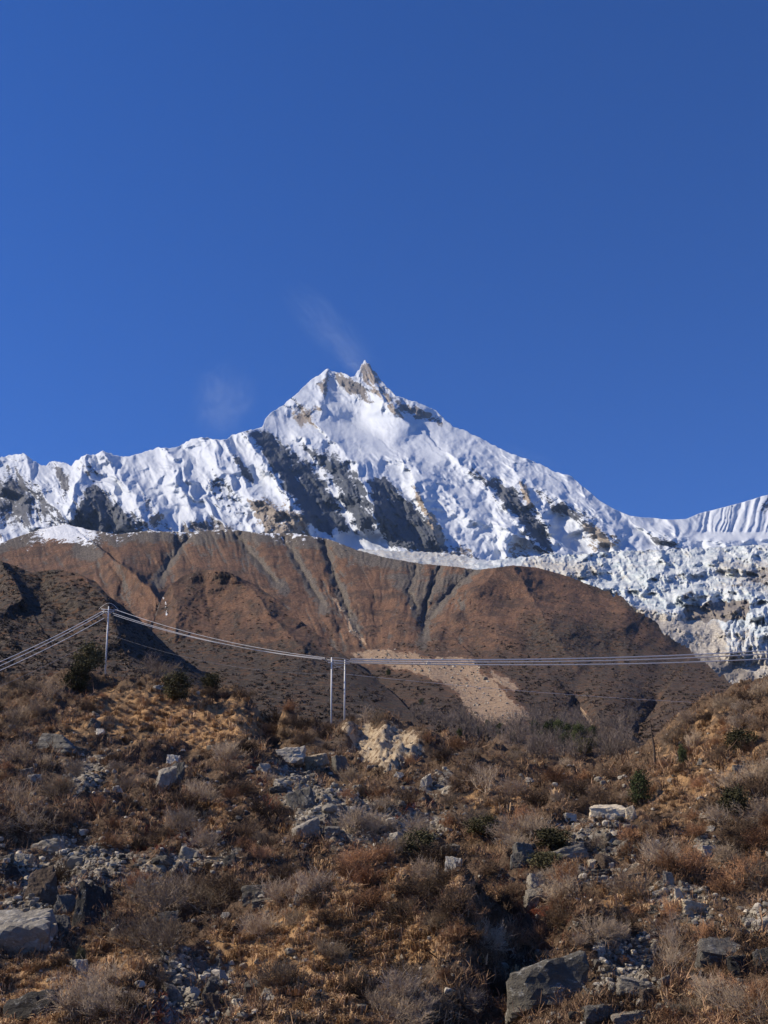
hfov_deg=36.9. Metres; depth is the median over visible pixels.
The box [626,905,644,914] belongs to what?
shrub
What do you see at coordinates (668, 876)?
boulder
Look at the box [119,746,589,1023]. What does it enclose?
red heath
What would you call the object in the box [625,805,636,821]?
boulder
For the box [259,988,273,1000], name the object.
stone
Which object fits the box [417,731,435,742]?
shrub
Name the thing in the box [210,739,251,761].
shrub
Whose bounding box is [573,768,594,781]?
shrub
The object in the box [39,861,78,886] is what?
shrub
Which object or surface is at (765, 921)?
boulder
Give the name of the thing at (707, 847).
boulder
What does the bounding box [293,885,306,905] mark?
boulder
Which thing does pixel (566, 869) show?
shrub
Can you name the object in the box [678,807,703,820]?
shrub
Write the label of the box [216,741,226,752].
shrub
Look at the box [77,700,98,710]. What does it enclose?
shrub
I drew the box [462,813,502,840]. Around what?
juniper bush
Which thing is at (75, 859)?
gravel
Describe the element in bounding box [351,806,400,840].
shrub
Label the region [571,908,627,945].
shrub
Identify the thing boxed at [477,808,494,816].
shrub
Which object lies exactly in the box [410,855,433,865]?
shrub
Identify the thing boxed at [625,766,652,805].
evergreen bush
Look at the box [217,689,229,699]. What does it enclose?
shrub
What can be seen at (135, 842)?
shrub
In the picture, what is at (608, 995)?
heath
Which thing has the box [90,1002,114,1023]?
shrub
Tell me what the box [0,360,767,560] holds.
mountain
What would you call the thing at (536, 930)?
shrub
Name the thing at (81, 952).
juniper bush
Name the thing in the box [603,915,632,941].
shrub
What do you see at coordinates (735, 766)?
boulder
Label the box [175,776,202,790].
shrub
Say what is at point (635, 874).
boulder
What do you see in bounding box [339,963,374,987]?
shrub
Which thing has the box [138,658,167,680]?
shrub
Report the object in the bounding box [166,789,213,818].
shrub
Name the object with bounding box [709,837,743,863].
shrub
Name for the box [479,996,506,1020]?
shrub
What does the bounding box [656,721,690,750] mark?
shrub
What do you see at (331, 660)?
utility pole
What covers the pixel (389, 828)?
shrub
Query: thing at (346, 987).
shrub
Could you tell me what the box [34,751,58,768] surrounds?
shrub
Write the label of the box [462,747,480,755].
shrub
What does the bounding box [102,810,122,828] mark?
shrub
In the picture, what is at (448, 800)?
shrub
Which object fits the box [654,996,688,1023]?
shrub
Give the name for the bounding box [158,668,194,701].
juniper bush
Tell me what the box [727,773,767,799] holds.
shrub
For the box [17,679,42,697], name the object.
shrub
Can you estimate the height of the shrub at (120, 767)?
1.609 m
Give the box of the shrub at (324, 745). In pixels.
[321,740,331,749]
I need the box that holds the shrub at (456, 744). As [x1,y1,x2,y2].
[444,736,467,751]
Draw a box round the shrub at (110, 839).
[92,833,124,849]
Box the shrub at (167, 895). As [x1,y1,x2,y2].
[123,863,204,912]
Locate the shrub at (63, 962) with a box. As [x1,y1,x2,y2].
[50,950,77,970]
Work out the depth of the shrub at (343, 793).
96.16 m
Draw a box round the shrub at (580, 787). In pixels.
[554,774,589,798]
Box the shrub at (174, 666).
[160,660,182,678]
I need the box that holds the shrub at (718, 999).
[688,969,750,1020]
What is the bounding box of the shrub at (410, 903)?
[388,896,417,914]
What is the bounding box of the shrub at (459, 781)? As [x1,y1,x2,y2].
[443,769,477,789]
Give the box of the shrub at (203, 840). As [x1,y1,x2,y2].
[176,824,225,850]
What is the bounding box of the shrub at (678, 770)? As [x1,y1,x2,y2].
[671,763,691,774]
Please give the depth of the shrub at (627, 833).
69.58 m
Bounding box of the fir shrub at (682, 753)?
[674,745,688,763]
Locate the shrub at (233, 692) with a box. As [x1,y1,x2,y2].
[229,688,247,698]
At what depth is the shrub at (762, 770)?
81.34 m
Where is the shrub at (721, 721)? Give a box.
[719,717,728,725]
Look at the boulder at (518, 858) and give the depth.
65.86 m
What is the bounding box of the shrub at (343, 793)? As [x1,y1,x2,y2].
[337,786,356,799]
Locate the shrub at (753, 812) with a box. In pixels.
[730,788,767,823]
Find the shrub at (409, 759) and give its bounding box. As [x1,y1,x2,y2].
[401,753,420,765]
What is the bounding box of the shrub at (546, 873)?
[537,859,573,882]
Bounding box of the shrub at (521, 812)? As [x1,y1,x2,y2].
[502,803,538,825]
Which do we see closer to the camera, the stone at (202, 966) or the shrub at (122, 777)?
the stone at (202, 966)
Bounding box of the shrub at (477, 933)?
[459,921,489,951]
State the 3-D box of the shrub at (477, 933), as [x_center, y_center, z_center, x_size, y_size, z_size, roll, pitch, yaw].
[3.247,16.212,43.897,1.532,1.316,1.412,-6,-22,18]
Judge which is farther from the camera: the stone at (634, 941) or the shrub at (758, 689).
the shrub at (758, 689)
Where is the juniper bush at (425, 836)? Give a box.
[394,827,439,857]
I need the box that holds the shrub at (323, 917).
[310,900,348,930]
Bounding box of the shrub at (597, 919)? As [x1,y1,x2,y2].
[589,916,610,926]
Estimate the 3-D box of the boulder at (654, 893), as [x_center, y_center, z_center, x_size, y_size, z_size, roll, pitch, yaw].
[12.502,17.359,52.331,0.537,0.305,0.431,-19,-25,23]
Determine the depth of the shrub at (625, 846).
68.03 m
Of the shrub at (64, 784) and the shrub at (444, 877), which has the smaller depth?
the shrub at (444, 877)
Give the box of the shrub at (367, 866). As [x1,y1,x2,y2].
[340,860,383,882]
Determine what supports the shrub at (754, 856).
on the ground at (390, 740)
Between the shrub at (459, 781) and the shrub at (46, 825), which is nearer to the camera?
the shrub at (46, 825)
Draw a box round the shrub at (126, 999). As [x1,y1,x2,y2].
[112,988,141,1015]
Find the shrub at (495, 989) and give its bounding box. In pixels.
[487,979,503,996]
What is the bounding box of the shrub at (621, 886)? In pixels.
[600,866,654,900]
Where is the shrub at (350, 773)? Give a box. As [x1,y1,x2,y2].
[338,765,366,782]
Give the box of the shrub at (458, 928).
[432,920,482,943]
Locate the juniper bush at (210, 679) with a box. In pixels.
[198,671,226,693]
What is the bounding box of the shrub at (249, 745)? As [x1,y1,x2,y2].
[233,737,261,753]
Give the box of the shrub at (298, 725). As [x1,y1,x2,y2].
[291,714,322,730]
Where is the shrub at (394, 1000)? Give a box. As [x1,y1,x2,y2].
[362,984,404,1016]
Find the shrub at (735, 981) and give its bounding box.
[686,967,747,999]
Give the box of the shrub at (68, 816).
[56,809,79,826]
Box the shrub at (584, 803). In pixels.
[564,792,590,812]
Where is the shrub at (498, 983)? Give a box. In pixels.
[492,974,508,995]
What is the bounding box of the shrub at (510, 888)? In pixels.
[488,877,529,903]
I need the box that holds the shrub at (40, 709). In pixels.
[28,697,47,716]
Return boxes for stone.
[69,959,88,972]
[100,867,108,876]
[168,969,176,975]
[183,1007,195,1015]
[187,973,195,980]
[194,962,205,973]
[214,954,224,965]
[244,978,260,998]
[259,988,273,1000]
[353,798,362,805]
[389,832,402,841]
[593,945,605,954]
[606,940,618,951]
[629,937,641,948]
[647,905,658,913]
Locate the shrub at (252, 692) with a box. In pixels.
[235,685,269,700]
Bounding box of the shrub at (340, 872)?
[332,853,366,881]
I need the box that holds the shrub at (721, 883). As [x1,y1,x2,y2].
[698,869,743,896]
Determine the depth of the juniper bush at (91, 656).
157.17 m
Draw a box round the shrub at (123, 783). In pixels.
[107,772,137,790]
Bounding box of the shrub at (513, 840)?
[492,829,538,850]
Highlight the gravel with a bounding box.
[0,725,767,1023]
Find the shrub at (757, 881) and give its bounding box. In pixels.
[725,850,767,893]
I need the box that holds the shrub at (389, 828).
[383,820,400,833]
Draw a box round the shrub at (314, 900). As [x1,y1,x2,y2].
[296,883,327,913]
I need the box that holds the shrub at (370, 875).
[344,865,385,886]
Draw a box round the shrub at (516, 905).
[492,889,530,917]
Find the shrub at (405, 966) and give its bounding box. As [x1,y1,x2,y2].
[377,959,431,986]
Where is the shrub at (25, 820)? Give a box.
[2,803,66,834]
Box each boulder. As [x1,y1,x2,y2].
[0,853,15,862]
[0,908,57,959]
[3,865,22,880]
[3,989,59,1023]
[15,853,33,866]
[18,767,33,775]
[23,865,58,904]
[27,774,41,784]
[30,838,68,853]
[37,733,80,755]
[50,923,56,936]
[54,894,75,914]
[54,914,70,933]
[71,880,103,926]
[74,746,86,752]
[87,718,101,728]
[92,711,99,718]
[95,728,104,734]
[101,883,112,909]
[103,909,112,923]
[152,855,174,865]
[153,685,162,689]
[155,766,176,791]
[157,910,178,925]
[162,982,183,1006]
[166,754,180,763]
[172,762,184,784]
[178,845,200,858]
[183,986,200,997]
[201,992,220,1015]
[202,976,227,992]
[204,857,245,868]
[219,969,227,979]
[220,912,230,917]
[222,852,237,867]
[233,998,242,1005]
[241,884,270,906]
[252,897,271,911]
[256,763,270,772]
[269,785,284,792]
[273,778,286,786]
[275,745,305,766]
[285,786,314,808]
[292,817,320,838]
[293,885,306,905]
[304,753,328,770]
[324,826,340,838]
[331,755,349,771]
[393,771,403,778]
[419,773,432,788]
[441,843,459,854]
[445,856,461,871]
[446,989,455,996]
[505,950,588,1023]
[510,852,527,869]
[512,842,534,863]
[523,888,543,909]
[526,873,545,889]
[551,844,589,862]
[563,813,576,821]
[580,840,594,851]
[580,869,611,877]
[580,1004,618,1023]
[587,859,595,868]
[589,804,624,819]
[594,853,618,869]
[611,1009,652,1023]
[616,976,655,996]
[622,824,636,828]
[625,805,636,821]
[628,872,646,879]
[638,987,656,1009]
[650,941,657,953]
[652,889,663,896]
[657,974,669,989]
[663,871,674,885]
[674,888,684,899]
[678,880,686,886]
[680,899,708,914]
[695,937,743,968]
[697,845,714,856]
[706,825,714,831]
[726,954,749,978]
[732,765,743,773]
[751,917,767,932]
[751,947,767,972]
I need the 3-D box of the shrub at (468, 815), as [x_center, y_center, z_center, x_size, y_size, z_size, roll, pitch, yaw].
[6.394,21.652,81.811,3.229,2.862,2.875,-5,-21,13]
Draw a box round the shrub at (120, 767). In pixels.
[106,758,129,771]
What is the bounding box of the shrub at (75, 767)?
[60,754,89,776]
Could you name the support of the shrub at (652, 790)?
on the ground at (390, 740)
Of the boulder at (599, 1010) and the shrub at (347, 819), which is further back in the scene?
the shrub at (347, 819)
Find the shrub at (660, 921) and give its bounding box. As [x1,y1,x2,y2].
[653,915,673,927]
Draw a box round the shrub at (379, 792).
[368,782,390,799]
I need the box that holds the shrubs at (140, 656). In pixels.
[0,564,728,743]
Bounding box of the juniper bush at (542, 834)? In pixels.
[530,825,573,850]
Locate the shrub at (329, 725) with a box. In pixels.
[322,720,337,731]
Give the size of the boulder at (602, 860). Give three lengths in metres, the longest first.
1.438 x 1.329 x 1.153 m
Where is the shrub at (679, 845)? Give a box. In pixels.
[664,837,703,858]
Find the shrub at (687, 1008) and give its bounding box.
[665,992,716,1018]
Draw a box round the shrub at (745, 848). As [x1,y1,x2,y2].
[719,830,767,856]
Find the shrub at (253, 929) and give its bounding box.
[235,907,287,945]
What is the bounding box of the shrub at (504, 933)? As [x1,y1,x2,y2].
[486,918,512,953]
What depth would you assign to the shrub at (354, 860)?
53.59 m
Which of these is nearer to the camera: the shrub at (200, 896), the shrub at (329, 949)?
the shrub at (329, 949)
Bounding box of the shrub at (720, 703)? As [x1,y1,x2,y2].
[712,693,736,710]
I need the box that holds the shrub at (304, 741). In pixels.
[294,734,316,745]
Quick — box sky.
[0,0,767,519]
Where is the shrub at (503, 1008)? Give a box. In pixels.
[488,994,506,1023]
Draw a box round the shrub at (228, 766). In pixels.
[219,759,239,775]
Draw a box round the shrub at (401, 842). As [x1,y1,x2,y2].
[379,830,418,854]
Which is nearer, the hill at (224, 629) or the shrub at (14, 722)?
the shrub at (14, 722)
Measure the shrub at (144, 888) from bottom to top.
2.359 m
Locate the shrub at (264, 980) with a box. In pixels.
[256,970,283,989]
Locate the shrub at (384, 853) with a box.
[367,842,396,861]
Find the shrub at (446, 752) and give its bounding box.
[425,745,452,763]
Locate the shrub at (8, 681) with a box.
[0,674,24,688]
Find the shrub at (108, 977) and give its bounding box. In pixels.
[64,953,139,996]
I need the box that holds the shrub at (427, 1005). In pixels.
[392,987,439,1023]
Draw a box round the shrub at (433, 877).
[385,865,473,902]
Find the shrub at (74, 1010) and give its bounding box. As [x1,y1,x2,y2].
[57,990,99,1021]
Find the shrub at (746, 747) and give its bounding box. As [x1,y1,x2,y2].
[734,736,760,752]
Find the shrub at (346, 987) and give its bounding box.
[338,973,377,1003]
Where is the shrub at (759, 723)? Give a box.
[747,717,767,731]
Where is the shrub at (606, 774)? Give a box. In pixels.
[599,768,616,778]
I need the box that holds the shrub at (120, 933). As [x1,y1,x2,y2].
[89,910,169,950]
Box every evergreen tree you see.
[495,723,504,734]
[527,718,540,733]
[543,719,554,735]
[552,718,565,734]
[558,732,567,745]
[562,723,573,735]
[570,721,588,743]
[581,726,594,740]
[590,724,598,737]
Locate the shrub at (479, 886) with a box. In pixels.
[472,879,486,898]
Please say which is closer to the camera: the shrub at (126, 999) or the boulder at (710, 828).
the shrub at (126, 999)
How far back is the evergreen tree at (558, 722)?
259.41 m
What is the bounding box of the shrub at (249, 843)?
[230,836,260,848]
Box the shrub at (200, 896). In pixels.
[173,868,238,916]
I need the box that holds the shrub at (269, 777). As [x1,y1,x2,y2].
[261,769,275,782]
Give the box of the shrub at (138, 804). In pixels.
[124,797,143,806]
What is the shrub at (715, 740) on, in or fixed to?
on the ground at (390, 740)
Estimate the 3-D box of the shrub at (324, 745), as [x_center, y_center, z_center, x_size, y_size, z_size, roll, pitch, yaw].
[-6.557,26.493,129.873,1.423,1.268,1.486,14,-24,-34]
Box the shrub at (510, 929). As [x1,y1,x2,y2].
[499,920,535,946]
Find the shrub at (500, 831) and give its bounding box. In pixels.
[485,810,534,843]
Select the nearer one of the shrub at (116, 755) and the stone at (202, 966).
the stone at (202, 966)
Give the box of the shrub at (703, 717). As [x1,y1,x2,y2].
[687,707,717,722]
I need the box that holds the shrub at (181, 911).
[166,897,196,920]
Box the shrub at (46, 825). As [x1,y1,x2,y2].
[37,821,54,831]
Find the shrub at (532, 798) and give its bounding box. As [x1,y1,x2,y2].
[513,788,549,807]
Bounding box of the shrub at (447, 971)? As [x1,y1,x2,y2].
[435,965,452,979]
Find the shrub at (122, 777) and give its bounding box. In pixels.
[114,772,129,783]
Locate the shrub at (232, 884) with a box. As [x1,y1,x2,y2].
[200,869,251,900]
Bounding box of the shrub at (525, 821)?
[516,807,553,838]
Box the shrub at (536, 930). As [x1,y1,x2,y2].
[522,920,555,941]
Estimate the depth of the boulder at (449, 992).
40.70 m
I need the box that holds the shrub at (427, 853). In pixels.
[393,836,474,870]
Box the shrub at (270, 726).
[263,722,277,732]
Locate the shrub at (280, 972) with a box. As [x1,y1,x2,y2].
[254,955,308,985]
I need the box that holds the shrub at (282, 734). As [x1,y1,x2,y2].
[276,726,296,740]
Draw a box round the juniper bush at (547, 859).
[525,849,565,871]
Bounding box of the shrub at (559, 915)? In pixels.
[535,899,576,935]
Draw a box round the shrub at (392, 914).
[378,896,419,927]
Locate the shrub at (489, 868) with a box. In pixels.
[473,856,508,876]
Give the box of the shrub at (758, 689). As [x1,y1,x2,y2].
[747,677,767,699]
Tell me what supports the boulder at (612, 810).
on the ground at (390, 740)
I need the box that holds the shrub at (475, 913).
[452,901,489,926]
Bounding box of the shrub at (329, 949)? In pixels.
[308,933,351,965]
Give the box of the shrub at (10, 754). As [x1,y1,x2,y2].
[0,737,35,763]
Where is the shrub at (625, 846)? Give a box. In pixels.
[616,840,639,855]
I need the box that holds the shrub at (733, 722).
[722,710,759,732]
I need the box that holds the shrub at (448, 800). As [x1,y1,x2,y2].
[437,790,461,808]
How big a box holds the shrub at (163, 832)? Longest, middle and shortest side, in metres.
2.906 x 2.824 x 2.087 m
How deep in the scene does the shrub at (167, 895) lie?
55.84 m
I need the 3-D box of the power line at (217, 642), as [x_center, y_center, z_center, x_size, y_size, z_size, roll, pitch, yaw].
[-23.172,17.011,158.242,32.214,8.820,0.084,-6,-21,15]
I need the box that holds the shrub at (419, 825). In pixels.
[394,807,438,834]
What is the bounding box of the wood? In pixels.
[394,698,638,760]
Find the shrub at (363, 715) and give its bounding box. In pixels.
[359,703,376,724]
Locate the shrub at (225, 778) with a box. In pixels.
[218,775,232,783]
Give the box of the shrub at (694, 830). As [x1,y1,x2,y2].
[676,820,717,841]
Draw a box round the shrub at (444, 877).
[421,864,474,896]
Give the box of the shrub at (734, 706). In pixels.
[728,699,755,713]
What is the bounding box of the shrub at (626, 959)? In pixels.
[614,954,633,965]
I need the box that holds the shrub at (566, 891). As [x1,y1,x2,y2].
[531,863,580,911]
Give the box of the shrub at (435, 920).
[419,906,447,931]
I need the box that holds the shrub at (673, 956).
[647,923,710,972]
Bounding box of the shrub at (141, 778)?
[131,771,149,783]
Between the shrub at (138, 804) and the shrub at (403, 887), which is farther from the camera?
the shrub at (138, 804)
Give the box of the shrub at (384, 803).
[364,792,401,811]
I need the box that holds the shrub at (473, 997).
[438,981,487,1014]
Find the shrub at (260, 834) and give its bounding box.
[249,826,281,846]
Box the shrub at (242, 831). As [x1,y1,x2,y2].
[232,823,261,840]
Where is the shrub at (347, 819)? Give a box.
[323,800,379,834]
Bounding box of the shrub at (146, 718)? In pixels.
[140,712,152,720]
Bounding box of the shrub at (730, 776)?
[705,764,747,792]
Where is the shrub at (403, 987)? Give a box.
[375,964,427,1001]
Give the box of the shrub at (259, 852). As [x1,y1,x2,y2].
[238,844,275,861]
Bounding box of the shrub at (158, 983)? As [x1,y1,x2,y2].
[142,971,171,990]
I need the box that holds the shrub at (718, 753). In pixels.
[708,742,738,764]
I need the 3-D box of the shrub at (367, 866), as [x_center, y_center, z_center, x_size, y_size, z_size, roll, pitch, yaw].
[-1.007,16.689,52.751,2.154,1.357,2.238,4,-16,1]
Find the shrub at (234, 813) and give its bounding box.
[219,807,243,819]
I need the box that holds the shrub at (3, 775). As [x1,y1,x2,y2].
[0,770,19,783]
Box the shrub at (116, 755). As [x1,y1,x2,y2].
[105,753,121,761]
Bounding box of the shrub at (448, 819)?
[437,810,460,831]
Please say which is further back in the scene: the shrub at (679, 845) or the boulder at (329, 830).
the boulder at (329, 830)
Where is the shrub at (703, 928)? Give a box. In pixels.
[687,918,728,937]
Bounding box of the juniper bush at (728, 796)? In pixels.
[716,778,754,821]
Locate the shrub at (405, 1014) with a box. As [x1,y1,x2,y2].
[372,994,439,1023]
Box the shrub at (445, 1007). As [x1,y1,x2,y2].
[422,984,468,1023]
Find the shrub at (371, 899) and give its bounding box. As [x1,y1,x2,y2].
[330,884,393,912]
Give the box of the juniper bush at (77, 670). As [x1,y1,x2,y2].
[59,660,94,694]
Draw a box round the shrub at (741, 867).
[715,851,767,891]
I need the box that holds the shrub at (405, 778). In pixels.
[399,776,415,782]
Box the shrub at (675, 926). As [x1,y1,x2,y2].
[644,906,689,950]
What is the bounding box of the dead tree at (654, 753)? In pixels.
[648,720,656,763]
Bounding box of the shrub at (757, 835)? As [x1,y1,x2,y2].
[732,823,767,852]
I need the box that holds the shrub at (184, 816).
[153,801,210,835]
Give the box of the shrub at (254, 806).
[237,793,290,823]
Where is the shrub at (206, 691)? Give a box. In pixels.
[197,684,220,697]
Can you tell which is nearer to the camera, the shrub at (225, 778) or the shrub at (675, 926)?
the shrub at (675, 926)
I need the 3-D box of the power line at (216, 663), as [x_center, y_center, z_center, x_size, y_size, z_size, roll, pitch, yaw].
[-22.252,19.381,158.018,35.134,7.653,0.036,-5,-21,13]
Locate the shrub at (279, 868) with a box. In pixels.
[263,862,299,878]
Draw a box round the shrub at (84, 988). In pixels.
[37,965,107,1018]
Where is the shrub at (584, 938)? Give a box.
[567,930,591,946]
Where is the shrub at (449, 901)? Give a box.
[421,881,478,917]
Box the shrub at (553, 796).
[548,789,564,802]
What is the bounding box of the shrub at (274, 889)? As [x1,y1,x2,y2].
[253,874,298,905]
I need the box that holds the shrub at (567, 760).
[557,756,571,765]
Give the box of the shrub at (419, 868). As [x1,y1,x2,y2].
[398,854,438,878]
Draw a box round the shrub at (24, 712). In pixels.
[0,705,30,723]
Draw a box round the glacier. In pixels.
[355,544,767,683]
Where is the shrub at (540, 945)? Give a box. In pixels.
[529,938,548,950]
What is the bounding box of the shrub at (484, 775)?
[459,761,503,792]
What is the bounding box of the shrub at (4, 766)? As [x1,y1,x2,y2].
[0,759,17,771]
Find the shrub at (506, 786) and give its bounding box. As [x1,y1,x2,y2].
[492,773,525,796]
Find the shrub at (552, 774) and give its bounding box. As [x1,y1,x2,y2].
[532,760,576,784]
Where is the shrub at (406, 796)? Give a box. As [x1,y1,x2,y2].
[391,787,423,806]
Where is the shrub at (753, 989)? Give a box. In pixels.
[741,975,767,1015]
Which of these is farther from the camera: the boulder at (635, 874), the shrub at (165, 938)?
the boulder at (635, 874)
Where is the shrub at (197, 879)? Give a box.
[183,873,210,894]
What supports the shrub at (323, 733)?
on the ground at (390, 740)
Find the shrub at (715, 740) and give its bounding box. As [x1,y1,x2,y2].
[701,736,722,746]
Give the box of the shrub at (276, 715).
[263,708,281,724]
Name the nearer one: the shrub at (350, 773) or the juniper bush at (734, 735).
the juniper bush at (734, 735)
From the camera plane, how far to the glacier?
3496.49 m
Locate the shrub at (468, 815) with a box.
[452,797,490,827]
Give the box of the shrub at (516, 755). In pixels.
[506,747,525,760]
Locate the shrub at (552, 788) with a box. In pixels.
[545,783,562,795]
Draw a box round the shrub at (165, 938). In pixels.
[128,906,196,954]
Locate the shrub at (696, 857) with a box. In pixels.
[652,841,723,880]
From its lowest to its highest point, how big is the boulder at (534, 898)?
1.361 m
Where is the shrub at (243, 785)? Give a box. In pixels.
[227,776,258,797]
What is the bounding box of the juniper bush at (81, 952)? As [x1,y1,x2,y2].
[75,946,86,958]
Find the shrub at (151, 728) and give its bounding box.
[145,725,154,731]
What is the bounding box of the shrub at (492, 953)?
[478,934,506,967]
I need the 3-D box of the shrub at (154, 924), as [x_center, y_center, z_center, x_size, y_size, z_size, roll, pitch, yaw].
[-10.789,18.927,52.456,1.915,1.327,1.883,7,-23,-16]
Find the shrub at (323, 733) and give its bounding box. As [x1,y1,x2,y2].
[315,725,333,738]
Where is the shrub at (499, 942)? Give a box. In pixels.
[473,917,519,954]
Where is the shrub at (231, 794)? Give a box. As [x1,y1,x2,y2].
[217,784,245,798]
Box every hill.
[0,524,732,741]
[0,561,216,685]
[152,570,423,726]
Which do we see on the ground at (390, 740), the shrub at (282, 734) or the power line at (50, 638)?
the shrub at (282, 734)
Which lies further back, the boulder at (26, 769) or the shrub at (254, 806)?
the boulder at (26, 769)
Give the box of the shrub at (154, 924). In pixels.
[128,912,161,932]
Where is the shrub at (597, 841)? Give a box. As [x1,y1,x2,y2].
[586,831,608,852]
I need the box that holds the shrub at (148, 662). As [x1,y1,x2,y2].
[132,649,162,673]
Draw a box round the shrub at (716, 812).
[696,800,742,826]
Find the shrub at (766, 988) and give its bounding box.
[748,978,767,1002]
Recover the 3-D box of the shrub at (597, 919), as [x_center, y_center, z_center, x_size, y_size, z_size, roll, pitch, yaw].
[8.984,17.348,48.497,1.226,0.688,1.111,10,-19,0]
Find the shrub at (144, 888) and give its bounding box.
[112,871,179,907]
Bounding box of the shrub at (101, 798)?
[77,792,114,808]
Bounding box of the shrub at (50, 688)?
[35,674,70,700]
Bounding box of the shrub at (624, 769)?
[614,764,633,774]
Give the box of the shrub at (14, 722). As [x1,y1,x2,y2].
[0,705,31,739]
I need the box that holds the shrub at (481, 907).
[473,894,493,920]
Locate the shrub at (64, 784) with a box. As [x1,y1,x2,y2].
[34,769,79,800]
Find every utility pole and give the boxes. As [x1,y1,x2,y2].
[96,603,118,673]
[322,657,354,723]
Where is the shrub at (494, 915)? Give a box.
[480,896,512,934]
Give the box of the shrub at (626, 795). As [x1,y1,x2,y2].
[619,788,641,801]
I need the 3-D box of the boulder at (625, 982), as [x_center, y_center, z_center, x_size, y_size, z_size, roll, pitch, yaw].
[8.295,15.537,37.335,1.587,0.863,1.273,15,-24,0]
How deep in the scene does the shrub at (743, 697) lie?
128.26 m
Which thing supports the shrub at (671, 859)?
on the ground at (390, 740)
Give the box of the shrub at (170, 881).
[159,874,184,889]
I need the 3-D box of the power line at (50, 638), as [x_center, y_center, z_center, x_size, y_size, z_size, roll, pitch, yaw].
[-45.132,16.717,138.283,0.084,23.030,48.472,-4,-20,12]
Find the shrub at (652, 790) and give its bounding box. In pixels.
[644,782,657,795]
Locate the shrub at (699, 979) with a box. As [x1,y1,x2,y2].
[688,969,730,1003]
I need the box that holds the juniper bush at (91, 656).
[72,637,109,673]
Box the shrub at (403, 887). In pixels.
[387,873,436,902]
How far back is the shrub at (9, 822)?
77.99 m
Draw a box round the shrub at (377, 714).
[367,706,398,725]
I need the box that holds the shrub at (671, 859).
[635,845,694,877]
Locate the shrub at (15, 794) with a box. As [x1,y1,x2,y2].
[2,763,50,809]
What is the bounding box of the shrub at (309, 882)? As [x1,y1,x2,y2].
[284,862,348,903]
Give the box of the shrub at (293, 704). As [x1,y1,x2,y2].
[276,699,303,715]
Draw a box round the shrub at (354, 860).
[330,838,384,874]
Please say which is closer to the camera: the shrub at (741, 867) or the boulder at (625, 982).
the boulder at (625, 982)
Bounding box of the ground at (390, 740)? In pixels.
[0,668,767,1023]
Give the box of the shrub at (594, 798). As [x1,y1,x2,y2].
[576,784,623,807]
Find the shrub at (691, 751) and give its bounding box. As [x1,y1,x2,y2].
[685,746,694,754]
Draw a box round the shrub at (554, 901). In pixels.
[534,888,580,920]
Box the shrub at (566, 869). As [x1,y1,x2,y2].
[543,856,589,887]
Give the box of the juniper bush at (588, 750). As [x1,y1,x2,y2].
[570,733,596,753]
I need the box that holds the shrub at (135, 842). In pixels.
[121,830,161,851]
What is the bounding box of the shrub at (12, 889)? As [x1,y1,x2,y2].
[2,883,22,894]
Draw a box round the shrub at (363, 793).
[356,783,374,797]
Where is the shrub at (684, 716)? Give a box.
[674,709,700,724]
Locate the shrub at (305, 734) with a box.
[287,729,319,741]
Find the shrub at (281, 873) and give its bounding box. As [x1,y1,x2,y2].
[258,861,300,887]
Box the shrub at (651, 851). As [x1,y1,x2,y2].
[621,829,689,873]
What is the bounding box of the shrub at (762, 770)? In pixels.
[738,755,767,783]
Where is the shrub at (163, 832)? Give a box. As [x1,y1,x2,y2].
[146,822,180,843]
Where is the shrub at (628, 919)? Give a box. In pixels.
[609,910,643,934]
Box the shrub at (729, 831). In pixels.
[712,814,763,843]
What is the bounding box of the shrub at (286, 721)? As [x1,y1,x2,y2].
[275,714,306,729]
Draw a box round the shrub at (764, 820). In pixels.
[758,812,767,827]
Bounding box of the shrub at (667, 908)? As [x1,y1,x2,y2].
[656,894,681,920]
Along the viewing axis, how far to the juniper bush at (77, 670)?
151.68 m
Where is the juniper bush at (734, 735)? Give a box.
[723,727,759,753]
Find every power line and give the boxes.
[0,610,103,661]
[0,613,102,665]
[0,618,103,670]
[113,613,321,659]
[114,615,324,658]
[115,609,324,657]
[115,636,307,673]
[348,674,679,701]
[350,650,767,660]
[351,658,767,665]
[352,653,767,662]
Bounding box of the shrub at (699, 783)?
[688,771,709,788]
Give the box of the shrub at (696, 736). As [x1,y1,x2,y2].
[684,727,711,747]
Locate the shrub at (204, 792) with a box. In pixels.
[178,774,220,801]
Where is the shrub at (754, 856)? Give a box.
[738,846,766,869]
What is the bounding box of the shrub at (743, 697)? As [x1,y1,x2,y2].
[730,687,763,703]
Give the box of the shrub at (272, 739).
[264,734,280,746]
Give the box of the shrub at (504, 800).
[487,795,512,806]
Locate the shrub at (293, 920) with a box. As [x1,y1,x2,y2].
[279,904,308,926]
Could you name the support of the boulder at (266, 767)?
on the ground at (390, 740)
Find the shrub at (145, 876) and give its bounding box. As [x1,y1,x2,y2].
[122,866,158,885]
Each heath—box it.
[0,665,767,1023]
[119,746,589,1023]
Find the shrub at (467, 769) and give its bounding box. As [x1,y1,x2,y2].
[461,760,481,776]
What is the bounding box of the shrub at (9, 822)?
[0,815,16,837]
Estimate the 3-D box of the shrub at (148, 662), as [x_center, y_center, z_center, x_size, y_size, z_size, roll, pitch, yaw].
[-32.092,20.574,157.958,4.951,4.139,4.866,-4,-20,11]
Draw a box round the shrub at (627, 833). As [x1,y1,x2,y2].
[612,825,645,843]
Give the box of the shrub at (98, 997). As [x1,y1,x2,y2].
[75,977,155,1023]
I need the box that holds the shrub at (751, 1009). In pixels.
[706,979,767,1023]

